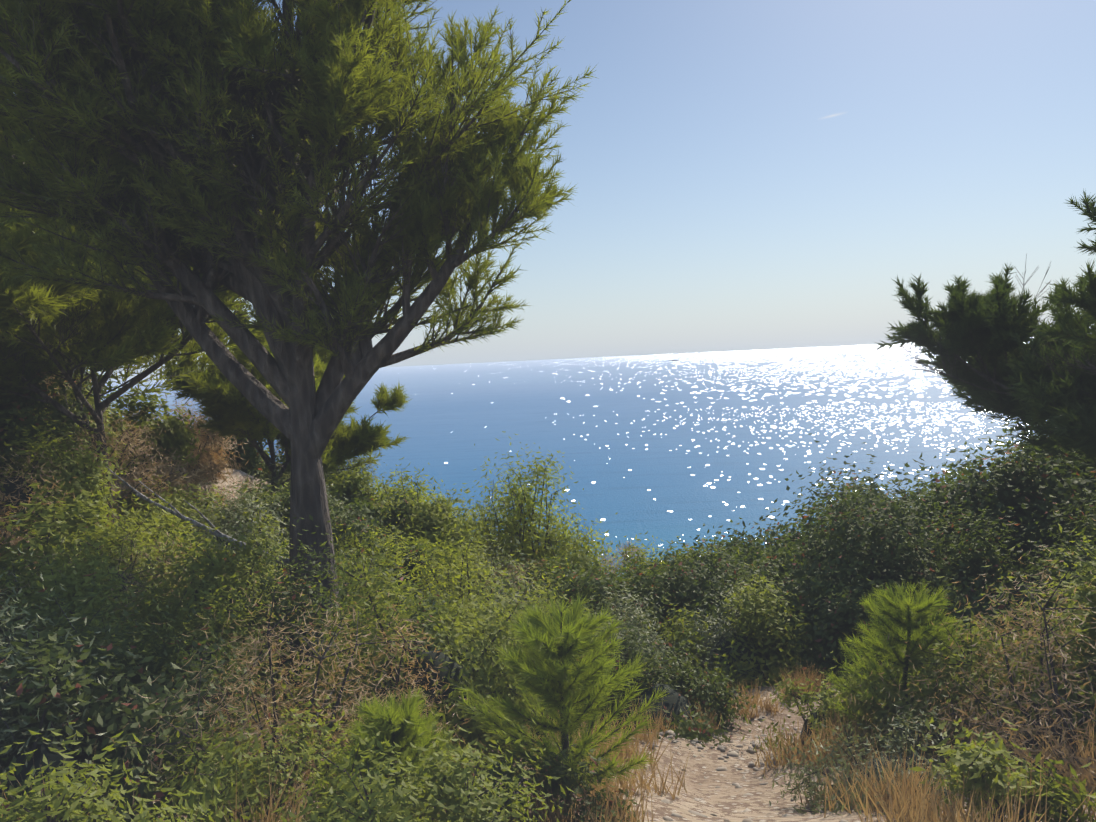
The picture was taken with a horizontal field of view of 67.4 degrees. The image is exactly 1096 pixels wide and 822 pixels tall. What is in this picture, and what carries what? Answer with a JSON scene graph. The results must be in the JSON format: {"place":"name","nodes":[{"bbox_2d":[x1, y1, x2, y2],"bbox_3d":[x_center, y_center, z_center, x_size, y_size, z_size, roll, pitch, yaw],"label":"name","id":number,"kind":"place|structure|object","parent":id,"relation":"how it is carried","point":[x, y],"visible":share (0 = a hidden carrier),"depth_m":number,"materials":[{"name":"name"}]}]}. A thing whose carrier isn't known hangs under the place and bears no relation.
{"place":"outdoors","nodes":[
{"label":"outdoors","id":0,"kind":"place"},
{"bbox_2d":[0,178,137,275],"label":"pine","id":1,"kind":"object","parent":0,"point":[20,227],"depth_m":13.12,"materials":[{"name":"green plant"}]},
{"bbox_2d":[265,337,332,385],"bbox_3d":[-8.229,-0.510,24.966,5.082,5.984,4.929,-3,4,1],"label":"pine","id":2,"kind":"object","parent":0,"point":[322,354],"depth_m":24.96,"materials":[{"name":"green plant"}]},
{"bbox_2d":[0,461,1095,821],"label":"sandy ground","id":3,"kind":"structure","parent":0,"point":[756,801],"depth_m":6.15,"materials":[{"name":"beige sand"}]},
{"bbox_2d":[0,199,265,525],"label":"pine","id":4,"kind":"object","parent":3,"relation":"on","point":[27,291],"depth_m":11.30,"materials":[{"name":"green plant"}]},
{"bbox_2d":[155,315,412,492],"bbox_3d":[-5.568,0.416,17.404,4.804,4.669,4.697,-3,4,1],"label":"pine","id":5,"kind":"object","parent":3,"relation":"on","point":[353,433],"depth_m":16.85,"materials":[{"name":"green plant"}]},
{"bbox_2d":[0,0,596,632],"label":"pine","id":6,"kind":"object","parent":3,"relation":"on","point":[380,91],"depth_m":8.07,"materials":[{"name":"green plant"}]},
{"bbox_2d":[106,466,288,565],"bbox_3d":[-3.741,1.172,8.880,1.952,1.256,0.277,-3,4,-5],"label":"dead pine branch","id":7,"kind":"object","parent":6,"relation":"attached to","point":[177,513],"visible":0.79,"depth_m":8.92,"materials":[{"name":"grey wood"}]},
{"bbox_2d":[0,367,810,821],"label":"dry shrubs","id":8,"kind":"object","parent":3,"relation":"on","point":[134,439],"visible":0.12,"depth_m":4.81,"materials":[{"name":"brown plant"}]},
{"bbox_2d":[205,431,669,627],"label":"shrubs","id":9,"kind":"object","parent":3,"relation":"on","point":[541,533],"visible":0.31,"depth_m":21.51,"materials":[{"name":"green plant"}]},
{"bbox_2d":[0,447,978,815],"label":"shrubs","id":10,"kind":"object","parent":3,"relation":"on","point":[228,531],"visible":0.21,"depth_m":5.57,"materials":[{"name":"green plant"}]},
{"bbox_2d":[0,366,1095,821],"bbox_3d":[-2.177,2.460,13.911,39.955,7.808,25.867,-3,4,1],"label":"green shrubs","id":11,"kind":"object","parent":3,"relation":"on","point":[174,434],"visible":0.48,"depth_m":6.22,"materials":[{"name":"green plant"}]},
{"bbox_2d":[0,348,1095,821],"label":"bushes","id":12,"kind":"object","parent":3,"relation":"on","point":[870,526],"visible":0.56,"depth_m":11.76,"materials":[{"name":"green plant"}]},
{"bbox_2d":[0,457,1095,821],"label":"dry grass","id":13,"kind":"structure","parent":3,"relation":"on","point":[910,799],"depth_m":4.72,"materials":[{"name":"beige plant"}]},
{"bbox_2d":[0,381,1095,809],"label":"brown shrubs","id":14,"kind":"object","parent":3,"relation":"on","point":[214,467],"visible":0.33,"depth_m":5.52,"materials":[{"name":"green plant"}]},
{"bbox_2d":[0,420,1095,820],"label":"shrubs","id":15,"kind":"object","parent":3,"relation":"on","point":[674,702],"visible":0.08,"depth_m":7.18,"materials":[{"name":"green plant"}]},
{"bbox_2d":[299,579,984,821],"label":"pine saplings","id":16,"kind":"object","parent":3,"relation":"on","point":[548,651],"depth_m":4.55,"materials":[{"name":"green plant"}]},
{"bbox_2d":[618,712,847,821],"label":"path stones","id":17,"kind":"object","parent":3,"relation":"on","point":[722,748],"visible":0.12,"depth_m":7.10,"materials":[{"name":"beige stone"}]},
{"bbox_2d":[7,0,1095,379],"label":"sky","id":18,"kind":"structure","parent":0,"point":[749,174],"materials":[{"name":"blue"}]},
{"bbox_2d":[91,337,1046,576],"bbox_3d":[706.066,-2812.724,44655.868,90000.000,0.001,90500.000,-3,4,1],"label":"sea","id":19,"kind":"structure","parent":0,"point":[664,447],"depth_m":317.85,"materials":[{"name":"blue liquid"}]},
{"bbox_2d":[875,188,1095,472],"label":"pine","id":20,"kind":"object","parent":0,"point":[983,311],"depth_m":11.50,"materials":[{"name":"green plant"}]}
]}

